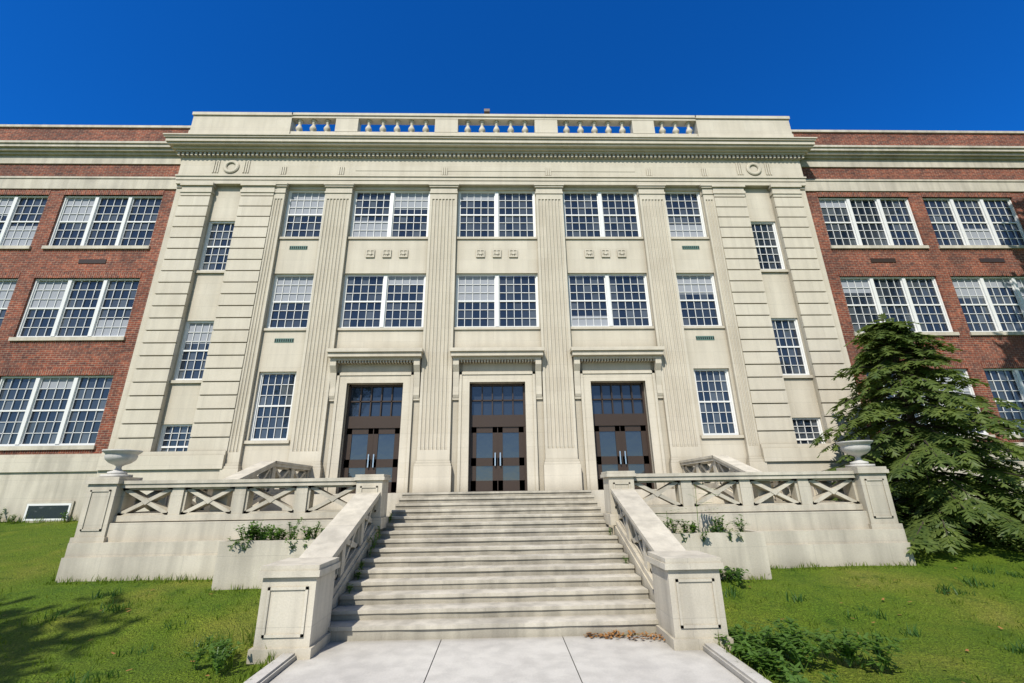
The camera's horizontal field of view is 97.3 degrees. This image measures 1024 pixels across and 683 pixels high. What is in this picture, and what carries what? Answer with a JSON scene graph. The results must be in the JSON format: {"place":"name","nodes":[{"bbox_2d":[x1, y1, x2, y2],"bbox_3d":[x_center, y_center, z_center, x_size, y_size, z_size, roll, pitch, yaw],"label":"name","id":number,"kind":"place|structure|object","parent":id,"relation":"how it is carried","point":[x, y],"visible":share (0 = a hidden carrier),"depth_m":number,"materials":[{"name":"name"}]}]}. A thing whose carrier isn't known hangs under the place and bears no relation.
{"place":"outdoors","nodes":[
{"label":"outdoors","id":0,"kind":"place"},
{"bbox_2d":[328,490,658,641],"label":"entrance steps","id":1,"kind":"structure","parent":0,"point":[463,565],"depth_m":7.96,"materials":[{"name":"beige concrete"}]},
{"bbox_2d":[0,505,1023,682],"bbox_3d":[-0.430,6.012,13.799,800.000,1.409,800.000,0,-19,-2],"label":"lawn","id":2,"kind":"structure","parent":0,"point":[30,553],"depth_m":7.16,"materials":[{"name":"green plant"}]},
{"bbox_2d":[96,112,872,511],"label":"stone facade","id":3,"kind":"structure","parent":2,"relation":"on","point":[246,172],"depth_m":16.34,"materials":[{"name":"beige stone"}]},
{"bbox_2d":[296,119,692,133],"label":"balusters","id":4,"kind":"object","parent":3,"relation":"on","point":[662,130],"visible":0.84,"depth_m":18.85,"materials":[{"name":"stone"}]},
{"bbox_2d":[274,246,714,342],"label":"vent frames","id":5,"kind":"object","parent":3,"relation":"attached to","point":[306,249],"visible":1,"depth_m":16.16,"materials":[{"name":"teal"}]},
{"bbox_2d":[275,246,713,341],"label":"vent grilles","id":6,"kind":"object","parent":3,"relation":"in","point":[306,248],"visible":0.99,"depth_m":16.91,"materials":[{"name":"black metal"}]},
{"bbox_2d":[0,191,1023,520],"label":"window muntins","id":7,"kind":"object","parent":3,"relation":"attached to","point":[384,301],"depth_m":16.97,"materials":[{"name":"white wood"}]},
{"bbox_2d":[0,193,1023,518],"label":"window glass","id":8,"kind":"object","parent":3,"relation":"in","point":[518,289],"visible":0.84,"depth_m":16.73,"materials":[{"name":"glass"}]},
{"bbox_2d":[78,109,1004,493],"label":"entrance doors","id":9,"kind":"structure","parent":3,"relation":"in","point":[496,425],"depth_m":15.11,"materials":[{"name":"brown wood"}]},
{"bbox_2d":[348,431,644,481],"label":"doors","id":10,"kind":"structure","parent":9,"relation":"in","point":[484,445],"depth_m":14.99,"materials":[{"name":"grey glass"}]},
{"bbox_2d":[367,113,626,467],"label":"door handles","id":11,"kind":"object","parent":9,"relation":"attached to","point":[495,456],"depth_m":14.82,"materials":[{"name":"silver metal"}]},
{"bbox_2d":[55,455,915,663],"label":"terrace balustrades","id":12,"kind":"object","parent":2,"relation":"on","point":[175,530],"visible":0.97,"depth_m":9.30,"materials":[{"name":"stone"}]},
{"bbox_2d":[99,440,874,476],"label":"urn planters","id":13,"kind":"object","parent":12,"relation":"on","point":[120,458],"visible":0.99,"depth_m":10.03,"materials":[{"name":"stone"}]},
{"bbox_2d":[0,483,976,682],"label":"shrubs","id":14,"kind":"object","parent":2,"relation":"on","point":[770,650],"depth_m":5.45,"materials":[{"name":"green plant"}]},
{"bbox_2d":[269,634,743,682],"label":"walkway slabs","id":15,"kind":"structure","parent":2,"relation":"on","point":[621,659],"depth_m":5.49,"materials":[{"name":"concrete"}]},
{"bbox_2d":[424,639,581,681],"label":"walkway joints","id":16,"kind":"object","parent":15,"relation":"on","point":[563,639],"depth_m":5.51,"materials":[{"name":"grey concrete"}]},
{"bbox_2d":[244,643,771,682],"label":"walkway curbs","id":17,"kind":"structure","parent":2,"relation":"on","point":[731,663],"depth_m":5.21,"materials":[{"name":"concrete"}]},
{"bbox_2d":[0,128,1023,454],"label":"brick walls","id":18,"kind":"structure","parent":2,"relation":"on","point":[976,352],"depth_m":17.64,"materials":[{"name":"red brick"}]},
{"bbox_2d":[0,124,1023,522],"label":"stone trim","id":19,"kind":"structure","parent":18,"relation":"attached to","point":[46,478],"depth_m":18.29,"materials":[{"name":"beige stone"}]},
{"bbox_2d":[0,189,1023,453],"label":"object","id":20,"kind":"object","parent":18,"relation":"attached to","point":[156,193],"visible":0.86,"depth_m":17.52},
{"bbox_2d":[15,563,1023,682],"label":"weeds","id":21,"kind":"object","parent":2,"relation":"on","point":[944,589],"visible":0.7,"depth_m":7.21,"materials":[{"name":"green plant"}]},
{"bbox_2d":[39,567,1002,682],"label":"dead leaves","id":22,"kind":"object","parent":2,"relation":"on","point":[606,636],"visible":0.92,"depth_m":6.38,"materials":[{"name":"brown plant"}]},
{"bbox_2d":[809,313,1023,554],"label":"conifer tree","id":23,"kind":"object","parent":2,"relation":"on","point":[988,509],"depth_m":11.83,"materials":[{"name":"green plant"}]},
{"bbox_2d":[0,193,1023,431],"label":"window blinds","id":24,"kind":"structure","parent":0,"point":[486,291],"depth_m":17.11,"materials":[{"name":"white fabric"}]},
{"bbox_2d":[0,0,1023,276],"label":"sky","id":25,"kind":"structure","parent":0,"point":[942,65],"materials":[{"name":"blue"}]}
]}

